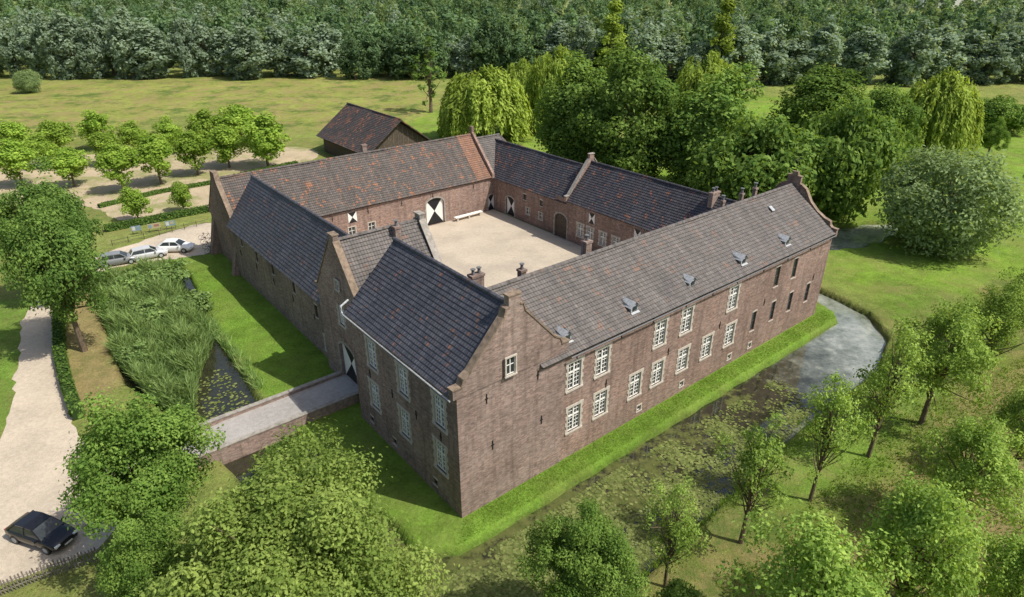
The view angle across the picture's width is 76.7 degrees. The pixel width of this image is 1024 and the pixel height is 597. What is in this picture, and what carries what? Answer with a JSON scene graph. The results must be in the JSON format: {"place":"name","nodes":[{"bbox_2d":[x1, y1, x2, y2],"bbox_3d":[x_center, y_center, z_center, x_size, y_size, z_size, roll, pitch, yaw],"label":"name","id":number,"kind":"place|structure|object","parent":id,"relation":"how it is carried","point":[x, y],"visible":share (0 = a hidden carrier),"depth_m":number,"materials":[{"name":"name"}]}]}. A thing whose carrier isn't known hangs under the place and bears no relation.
{"place":"outdoors","nodes":[
{"label":"outdoors","id":0,"kind":"place"},
{"bbox_2d":[0,299,116,582],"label":"path","id":1,"kind":"structure","parent":0,"point":[36,439],"depth_m":48.38,"materials":[{"name":"beige gravel"}]},
{"bbox_2d":[4,510,77,554],"bbox_3d":[-29.554,14.532,40.656,4.380,1.499,2.160,9,28,16],"label":"parked car","id":2,"kind":"object","parent":1,"relation":"on","point":[44,533],"visible":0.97,"depth_m":40.16,"materials":[{"name":"black paint"}]},
{"bbox_2d":[121,225,897,596],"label":"water","id":3,"kind":"structure","parent":0,"point":[849,345],"depth_m":54.32,"materials":[{"name":"grey liquid"}]},
{"bbox_2d":[121,295,168,324],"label":"bush","id":4,"kind":"object","parent":3,"relation":"on","point":[148,308],"visible":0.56,"depth_m":65.61,"materials":[{"name":"green plant"}]},
{"bbox_2d":[88,254,213,419],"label":"reeds","id":5,"kind":"object","parent":3,"relation":"on","point":[181,339],"visible":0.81,"depth_m":61.88,"materials":[{"name":"green plant"}]},
{"bbox_2d":[145,257,192,284],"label":"bush","id":6,"kind":"object","parent":3,"relation":"on","point":[175,267],"visible":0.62,"depth_m":74.16,"materials":[{"name":"green plant"}]},
{"bbox_2d":[423,380,813,596],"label":"lily pads","id":7,"kind":"object","parent":3,"relation":"on","point":[505,585],"visible":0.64,"depth_m":44.63,"materials":[{"name":"green plant"}]},
{"bbox_2d":[429,209,591,287],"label":"courtyard","id":8,"kind":"structure","parent":0,"point":[497,246],"depth_m":84.81,"materials":[{"name":"beige gravel"}]},
{"bbox_2d":[0,0,1023,596],"bbox_3d":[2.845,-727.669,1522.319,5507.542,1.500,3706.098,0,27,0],"label":"ground","id":9,"kind":"structure","parent":0,"point":[886,282],"depth_m":62.15,"materials":[{"name":"green plant"}]},
{"bbox_2d":[0,17,30,77],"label":"tree","id":10,"kind":"object","parent":9,"relation":"on","point":[7,57],"visible":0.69,"depth_m":216.63,"materials":[{"name":"green plant"}]},
{"bbox_2d":[11,69,42,92],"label":"bush","id":11,"kind":"object","parent":9,"relation":"on","point":[21,84],"visible":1,"depth_m":191.32,"materials":[{"name":"green plant"}]},
{"bbox_2d":[8,13,48,77],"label":"tree","id":12,"kind":"object","parent":9,"relation":"on","point":[27,37],"visible":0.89,"depth_m":215.31,"materials":[{"name":"green plant"}]},
{"bbox_2d":[0,547,99,595],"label":"paling fence","id":13,"kind":"object","parent":9,"relation":"on","point":[44,567],"visible":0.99,"depth_m":38.15,"materials":[{"name":"grey wood"}]},
{"bbox_2d":[32,8,68,79],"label":"tree","id":14,"kind":"object","parent":9,"relation":"on","point":[44,25],"visible":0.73,"depth_m":211.84,"materials":[{"name":"green plant"}]},
{"bbox_2d":[0,156,105,301],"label":"tree","id":15,"kind":"object","parent":9,"relation":"on","point":[28,192],"visible":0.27,"depth_m":64.48,"materials":[{"name":"green plant"}]},
{"bbox_2d":[34,117,76,149],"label":"tree","id":16,"kind":"object","parent":9,"relation":"on","point":[55,132],"visible":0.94,"depth_m":125.77,"materials":[{"name":"green plant"}]},
{"bbox_2d":[0,189,113,351],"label":"tree","id":17,"kind":"object","parent":9,"relation":"on","point":[53,261],"visible":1,"depth_m":55.47,"materials":[{"name":"green plant"}]},
{"bbox_2d":[43,8,88,79],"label":"tree","id":18,"kind":"object","parent":9,"relation":"on","point":[62,28],"visible":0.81,"depth_m":213.24,"materials":[{"name":"green plant"}]},
{"bbox_2d":[51,299,84,420],"bbox_3d":[-42.230,4.540,60.995,1.974,1.375,25.651,-17,31,-30],"label":"hedge","id":19,"kind":"object","parent":9,"relation":"on","point":[63,369],"visible":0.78,"depth_m":56.87,"materials":[{"name":"green plant"}]},
{"bbox_2d":[73,16,111,78],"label":"tree","id":20,"kind":"object","parent":9,"relation":"on","point":[93,56],"visible":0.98,"depth_m":214.87,"materials":[{"name":"green plant"}]},
{"bbox_2d":[75,109,116,140],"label":"tree","id":21,"kind":"object","parent":9,"relation":"on","point":[92,123],"visible":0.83,"depth_m":128.16,"materials":[{"name":"green plant"}]},
{"bbox_2d":[89,6,121,76],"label":"tree","id":22,"kind":"object","parent":9,"relation":"on","point":[99,25],"visible":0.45,"depth_m":218.06,"materials":[{"name":"green plant"}]},
{"bbox_2d":[103,5,147,79],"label":"tree","id":23,"kind":"object","parent":9,"relation":"on","point":[119,32],"visible":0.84,"depth_m":213.08,"materials":[{"name":"green plant"}]},
{"bbox_2d":[116,183,153,217],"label":"tree","id":24,"kind":"object","parent":9,"relation":"on","point":[132,202],"visible":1,"depth_m":91.06,"materials":[{"name":"green plant"}]},
{"bbox_2d":[55,385,225,569],"bbox_3d":[-21.729,10.097,37.862,9.703,12.512,9.517,22,34,36],"label":"tree","id":25,"kind":"object","parent":9,"relation":"on","point":[142,456],"visible":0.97,"depth_m":35.30,"materials":[{"name":"green plant"}]},
{"bbox_2d":[88,502,197,596],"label":"tree","id":26,"kind":"object","parent":9,"relation":"on","point":[140,550],"visible":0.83,"depth_m":31.87,"materials":[{"name":"green plant"}]},
{"bbox_2d":[118,21,177,79],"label":"tree","id":27,"kind":"object","parent":9,"relation":"on","point":[149,37],"visible":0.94,"depth_m":214.86,"materials":[{"name":"green plant"}]},
{"bbox_2d":[91,223,210,271],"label":"forecourt","id":28,"kind":"structure","parent":9,"relation":"on","point":[192,233],"depth_m":86.76,"materials":[{"name":"beige gravel"}]},
{"bbox_2d":[104,204,208,231],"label":"hedge","id":29,"kind":"object","parent":9,"relation":"on","point":[145,220],"visible":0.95,"depth_m":92.97,"materials":[{"name":"green plant"}]},
{"bbox_2d":[0,147,317,219],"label":"car park","id":30,"kind":"structure","parent":9,"relation":"on","point":[93,187],"depth_m":112.41,"materials":[{"name":"beige gravel"}]},
{"bbox_2d":[0,137,39,185],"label":"tree","id":31,"kind":"object","parent":30,"relation":"on","point":[16,155],"visible":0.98,"depth_m":105.48,"materials":[{"name":"green plant"}]},
{"bbox_2d":[36,146,95,186],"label":"tree","id":32,"kind":"object","parent":30,"relation":"on","point":[65,162],"visible":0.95,"depth_m":105.66,"materials":[{"name":"green plant"}]},
{"bbox_2d":[90,142,141,188],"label":"tree","id":33,"kind":"object","parent":30,"relation":"on","point":[115,158],"visible":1,"depth_m":102.74,"materials":[{"name":"green plant"}]},
{"bbox_2d":[127,133,174,184],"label":"tree","id":34,"kind":"object","parent":30,"relation":"on","point":[153,150],"visible":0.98,"depth_m":106.21,"materials":[{"name":"green plant"}]},
{"bbox_2d":[171,129,215,174],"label":"tree","id":35,"kind":"object","parent":30,"relation":"on","point":[192,145],"visible":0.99,"depth_m":111.55,"materials":[{"name":"green plant"}]},
{"bbox_2d":[204,121,249,167],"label":"tree","id":36,"kind":"object","parent":30,"relation":"on","point":[224,141],"visible":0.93,"depth_m":115.64,"materials":[{"name":"green plant"}]},
{"bbox_2d":[236,111,291,166],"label":"tree","id":37,"kind":"object","parent":30,"relation":"on","point":[261,140],"visible":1,"depth_m":115.02,"materials":[{"name":"green plant"}]},
{"bbox_2d":[165,5,200,77],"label":"tree","id":38,"kind":"object","parent":9,"relation":"on","point":[185,58],"visible":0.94,"depth_m":216.51,"materials":[{"name":"green plant"}]},
{"bbox_2d":[184,107,217,139],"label":"tree","id":39,"kind":"object","parent":9,"relation":"on","point":[202,123],"visible":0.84,"depth_m":129.72,"materials":[{"name":"green plant"}]},
{"bbox_2d":[183,12,223,76],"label":"tree","id":40,"kind":"object","parent":9,"relation":"on","point":[199,33],"visible":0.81,"depth_m":219.88,"materials":[{"name":"green plant"}]},
{"bbox_2d":[207,26,251,76],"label":"tree","id":41,"kind":"object","parent":9,"relation":"on","point":[221,37],"visible":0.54,"depth_m":219.02,"materials":[{"name":"green plant"}]},
{"bbox_2d":[210,104,258,144],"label":"tree","id":42,"kind":"object","parent":9,"relation":"on","point":[234,116],"visible":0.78,"depth_m":130.23,"materials":[{"name":"green plant"}]},
{"bbox_2d":[201,303,270,389],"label":"bank reeds","id":43,"kind":"object","parent":9,"relation":"on","point":[217,336],"visible":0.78,"depth_m":61.21,"materials":[{"name":"green plant"}]},
{"bbox_2d":[220,21,276,79],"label":"tree","id":44,"kind":"object","parent":9,"relation":"on","point":[244,69],"visible":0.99,"depth_m":213.34,"materials":[{"name":"green plant"}]},
{"bbox_2d":[182,371,359,467],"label":"bridge","id":45,"kind":"structure","parent":9,"relation":"on","point":[248,428],"depth_m":51.50,"materials":[{"name":"grey brick"}]},
{"bbox_2d":[259,15,299,77],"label":"tree","id":46,"kind":"object","parent":9,"relation":"on","point":[278,52],"visible":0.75,"depth_m":218.11,"materials":[{"name":"green plant"}]},
{"bbox_2d":[133,416,459,596],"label":"tree","id":47,"kind":"object","parent":9,"relation":"on","point":[276,533],"visible":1,"depth_m":28.12,"materials":[{"name":"green plant"}]},
{"bbox_2d":[282,24,325,77],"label":"tree","id":48,"kind":"object","parent":9,"relation":"on","point":[301,62],"visible":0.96,"depth_m":217.77,"materials":[{"name":"green plant"}]},
{"bbox_2d":[304,21,346,77],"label":"tree","id":49,"kind":"object","parent":9,"relation":"on","point":[330,38],"visible":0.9,"depth_m":220.23,"materials":[{"name":"green plant"}]},
{"bbox_2d":[335,33,373,79],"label":"tree","id":50,"kind":"object","parent":9,"relation":"on","point":[352,50],"visible":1,"depth_m":214.76,"materials":[{"name":"green plant"}]},
{"bbox_2d":[316,102,430,155],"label":"barn","id":51,"kind":"structure","parent":9,"relation":"on","point":[348,128],"depth_m":121.20,"materials":[{"name":"tile"}]},
{"bbox_2d":[359,29,387,77],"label":"tree","id":52,"kind":"object","parent":9,"relation":"on","point":[372,48],"visible":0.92,"depth_m":217.41,"materials":[{"name":"green plant"}]},
{"bbox_2d":[383,25,432,79],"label":"tree","id":53,"kind":"object","parent":9,"relation":"on","point":[409,44],"visible":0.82,"depth_m":213.94,"materials":[{"name":"green plant"}]},
{"bbox_2d":[409,35,446,112],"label":"tree","id":54,"kind":"object","parent":9,"relation":"on","point":[427,69],"visible":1,"depth_m":161.38,"materials":[{"name":"green plant"}]},
{"bbox_2d":[417,30,451,78],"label":"tree","id":55,"kind":"object","parent":9,"relation":"on","point":[441,60],"visible":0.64,"depth_m":214.99,"materials":[{"name":"green plant"}]},
{"bbox_2d":[446,32,482,76],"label":"tree","id":56,"kind":"object","parent":9,"relation":"on","point":[462,51],"visible":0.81,"depth_m":217.70,"materials":[{"name":"green plant"}]},
{"bbox_2d":[436,64,535,142],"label":"tree","id":57,"kind":"object","parent":9,"relation":"on","point":[490,95],"visible":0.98,"depth_m":131.10,"materials":[{"name":"green plant"}]},
{"bbox_2d":[469,14,503,72],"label":"tree","id":58,"kind":"object","parent":9,"relation":"on","point":[481,33],"visible":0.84,"depth_m":213.60,"materials":[{"name":"green plant"}]},
{"bbox_2d":[487,18,514,71],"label":"tree","id":59,"kind":"object","parent":9,"relation":"on","point":[503,39],"visible":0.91,"depth_m":212.32,"materials":[{"name":"green plant"}]},
{"bbox_2d":[0,0,1023,73],"bbox_3d":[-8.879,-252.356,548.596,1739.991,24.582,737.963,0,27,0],"label":"forest","id":60,"kind":"object","parent":9,"relation":"on","point":[457,23],"visible":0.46,"depth_m":304.70,"materials":[{"name":"green plant"}]},
{"bbox_2d":[500,29,536,72],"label":"tree","id":61,"kind":"object","parent":9,"relation":"on","point":[521,48],"visible":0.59,"depth_m":212.98,"materials":[{"name":"green plant"}]},
{"bbox_2d":[208,126,838,517],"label":"castle","id":62,"kind":"structure","parent":9,"relation":"on","point":[475,394],"depth_m":52.53,"materials":[{"name":"brown brick"}]},
{"bbox_2d":[522,45,579,132],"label":"tree","id":63,"kind":"object","parent":9,"relation":"on","point":[543,71],"visible":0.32,"depth_m":139.56,"materials":[{"name":"green plant"}]},
{"bbox_2d":[537,20,577,63],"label":"tree","id":64,"kind":"object","parent":9,"relation":"on","point":[557,36],"visible":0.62,"depth_m":216.70,"materials":[{"name":"green plant"}]},
{"bbox_2d":[526,43,625,163],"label":"tree","id":65,"kind":"object","parent":9,"relation":"on","point":[562,134],"visible":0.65,"depth_m":110.03,"materials":[{"name":"green plant"}]},
{"bbox_2d":[513,494,651,596],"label":"tree","id":66,"kind":"object","parent":9,"relation":"on","point":[596,564],"visible":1,"depth_m":31.52,"materials":[{"name":"green plant"}]},
{"bbox_2d":[570,13,598,66],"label":"tree","id":67,"kind":"object","parent":9,"relation":"on","point":[584,34],"visible":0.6,"depth_m":214.29,"materials":[{"name":"green plant"}]},
{"bbox_2d":[592,0,628,74],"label":"tree","id":68,"kind":"object","parent":9,"relation":"on","point":[608,24],"visible":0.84,"depth_m":205.68,"materials":[{"name":"green plant"}]},
{"bbox_2d":[577,36,686,177],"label":"tree","id":69,"kind":"object","parent":9,"relation":"on","point":[630,83],"visible":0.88,"depth_m":100.92,"materials":[{"name":"green plant"}]},
{"bbox_2d":[629,24,663,75],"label":"tree","id":70,"kind":"object","parent":9,"relation":"on","point":[649,40],"visible":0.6,"depth_m":202.76,"materials":[{"name":"green plant"}]},
{"bbox_2d":[650,32,694,82],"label":"tree","id":71,"kind":"object","parent":9,"relation":"on","point":[671,49],"visible":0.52,"depth_m":205.91,"materials":[{"name":"green plant"}]},
{"bbox_2d":[639,475,713,586],"bbox_3d":[8.846,13.280,36.057,3.841,8.358,3.617,-7,27,-13],"label":"tree","id":72,"kind":"object","parent":9,"relation":"on","point":[684,528],"visible":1,"depth_m":35.30,"materials":[{"name":"green plant"}]},
{"bbox_2d":[653,576,706,596],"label":"bush","id":73,"kind":"object","parent":9,"relation":"on","point":[678,587],"visible":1,"depth_m":34.61,"materials":[{"name":"green plant"}]},
{"bbox_2d":[653,61,766,196],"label":"tree","id":74,"kind":"object","parent":9,"relation":"on","point":[703,115],"visible":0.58,"depth_m":97.53,"materials":[{"name":"green plant"}]},
{"bbox_2d":[674,50,745,149],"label":"tree","id":75,"kind":"object","parent":9,"relation":"on","point":[690,77],"visible":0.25,"depth_m":121.99,"materials":[{"name":"green plant"}]},
{"bbox_2d":[701,0,737,67],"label":"tree","id":76,"kind":"object","parent":9,"relation":"on","point":[727,7],"visible":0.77,"depth_m":196.66,"materials":[{"name":"green plant"}]},
{"bbox_2d":[727,24,766,87],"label":"tree","id":77,"kind":"object","parent":9,"relation":"on","point":[747,43],"visible":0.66,"depth_m":199.06,"materials":[{"name":"green plant"}]},
{"bbox_2d":[712,410,798,544],"bbox_3d":[14.052,10.969,38.286,4.575,10.591,4.718,5,27,9],"label":"tree","id":78,"kind":"object","parent":9,"relation":"on","point":[757,453],"visible":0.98,"depth_m":37.55,"materials":[{"name":"green plant"}]},
{"bbox_2d":[684,108,827,200],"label":"tree","id":79,"kind":"object","parent":9,"relation":"on","point":[725,169],"visible":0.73,"depth_m":88.29,"materials":[{"name":"green plant"}]},
{"bbox_2d":[754,24,793,85],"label":"tree","id":80,"kind":"object","parent":9,"relation":"on","point":[775,74],"visible":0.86,"depth_m":202.94,"materials":[{"name":"green plant"}]},
{"bbox_2d":[619,336,933,596],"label":"bank grass","id":81,"kind":"structure","parent":9,"relation":"on","point":[702,523],"depth_m":44.01,"materials":[{"name":"green plant"}]},
{"bbox_2d":[767,30,823,83],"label":"tree","id":82,"kind":"object","parent":9,"relation":"on","point":[797,48],"visible":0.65,"depth_m":204.29,"materials":[{"name":"green plant"}]},
{"bbox_2d":[715,499,910,596],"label":"tree","id":83,"kind":"object","parent":9,"relation":"on","point":[824,568],"visible":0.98,"depth_m":29.65,"materials":[{"name":"green plant"}]},
{"bbox_2d":[763,62,873,132],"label":"tree","id":84,"kind":"object","parent":9,"relation":"on","point":[822,87],"visible":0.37,"depth_m":123.51,"materials":[{"name":"green plant"}]},
{"bbox_2d":[803,12,847,78],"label":"tree","id":85,"kind":"object","parent":9,"relation":"on","point":[825,36],"visible":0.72,"depth_m":203.20,"materials":[{"name":"green plant"}]},
{"bbox_2d":[794,369,879,501],"bbox_3d":[20.397,9.241,41.884,4.322,10.470,4.665,-13,29,-24],"label":"tree","id":86,"kind":"object","parent":9,"relation":"on","point":[827,436],"visible":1,"depth_m":40.59,"materials":[{"name":"green plant"}]},
{"bbox_2d":[798,90,911,223],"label":"tree","id":87,"kind":"object","parent":9,"relation":"on","point":[861,148],"visible":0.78,"depth_m":88.27,"materials":[{"name":"green plant"}]},
{"bbox_2d":[836,26,897,84],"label":"tree","id":88,"kind":"object","parent":9,"relation":"on","point":[873,42],"visible":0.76,"depth_m":202.36,"materials":[{"name":"green plant"}]},
{"bbox_2d":[851,317,941,457],"bbox_3d":[26.475,6.728,45.484,5.126,11.797,5.442,19,32,33],"label":"tree","id":89,"kind":"object","parent":9,"relation":"on","point":[890,386],"visible":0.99,"depth_m":44.30,"materials":[{"name":"green plant"}]},
{"bbox_2d":[866,77,926,176],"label":"tree","id":90,"kind":"object","parent":9,"relation":"on","point":[890,105],"visible":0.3,"depth_m":105.12,"materials":[{"name":"green plant"}]},
{"bbox_2d":[889,17,941,85],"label":"tree","id":91,"kind":"object","parent":9,"relation":"on","point":[906,56],"visible":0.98,"depth_m":201.45,"materials":[{"name":"green plant"}]},
{"bbox_2d":[849,467,998,596],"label":"tree","id":92,"kind":"object","parent":9,"relation":"on","point":[927,512],"visible":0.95,"depth_m":30.64,"materials":[{"name":"green plant"}]},
{"bbox_2d":[895,66,984,160],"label":"tree","id":93,"kind":"object","parent":9,"relation":"on","point":[952,106],"visible":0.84,"depth_m":117.58,"materials":[{"name":"green plant"}]},
{"bbox_2d":[912,24,973,83],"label":"tree","id":94,"kind":"object","parent":9,"relation":"on","point":[949,40],"visible":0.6,"depth_m":205.02,"materials":[{"name":"green plant"}]},
{"bbox_2d":[872,136,1023,262],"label":"tree","id":95,"kind":"object","parent":9,"relation":"on","point":[962,222],"visible":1,"depth_m":78.27,"materials":[{"name":"green plant"}]},
{"bbox_2d":[888,288,1007,424],"bbox_3d":[32.273,4.919,48.725,7.040,12.037,7.988,6,27,12],"label":"tree","id":96,"kind":"object","parent":9,"relation":"on","point":[961,344],"visible":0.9,"depth_m":47.04,"materials":[{"name":"green plant"}]},
{"bbox_2d":[904,406,1023,530],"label":"tree","id":97,"kind":"object","parent":9,"relation":"on","point":[991,456],"visible":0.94,"depth_m":38.00,"materials":[{"name":"green plant"}]},
{"bbox_2d":[941,29,990,82],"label":"tree","id":98,"kind":"object","parent":9,"relation":"on","point":[973,42],"visible":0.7,"depth_m":205.99,"materials":[{"name":"green plant"}]},
{"bbox_2d":[965,33,1015,85],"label":"tree","id":99,"kind":"object","parent":9,"relation":"on","point":[993,49],"visible":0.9,"depth_m":203.72,"materials":[{"name":"green plant"}]},
{"bbox_2d":[958,276,1023,375],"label":"tree","id":100,"kind":"object","parent":9,"relation":"on","point":[1008,308],"visible":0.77,"depth_m":53.66,"materials":[{"name":"green plant"}]},
{"bbox_2d":[963,522,1023,596],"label":"tree","id":101,"kind":"object","parent":9,"relation":"on","point":[1007,580],"visible":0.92,"depth_m":31.99,"materials":[{"name":"green plant"}]},
{"bbox_2d":[980,116,1011,156],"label":"tree","id":102,"kind":"object","parent":9,"relation":"on","point":[995,134],"visible":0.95,"depth_m":123.58,"materials":[{"name":"green plant"}]},
{"bbox_2d":[980,94,1023,133],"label":"tree","id":103,"kind":"object","parent":9,"relation":"on","point":[1010,111],"visible":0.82,"depth_m":141.72,"materials":[{"name":"green plant"}]},
{"bbox_2d":[984,382,1023,476],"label":"tree","id":104,"kind":"object","parent":9,"relation":"on","point":[1014,409],"visible":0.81,"depth_m":43.79,"materials":[{"name":"green plant"}]},
{"bbox_2d":[988,19,1023,83],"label":"tree","id":105,"kind":"object","parent":9,"relation":"on","point":[1015,39],"visible":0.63,"depth_m":205.42,"materials":[{"name":"green plant"}]},
{"bbox_2d":[724,358,1023,596],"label":"meadow grass","id":106,"kind":"structure","parent":0,"point":[899,453],"depth_m":46.98,"materials":[{"name":"green plant"}]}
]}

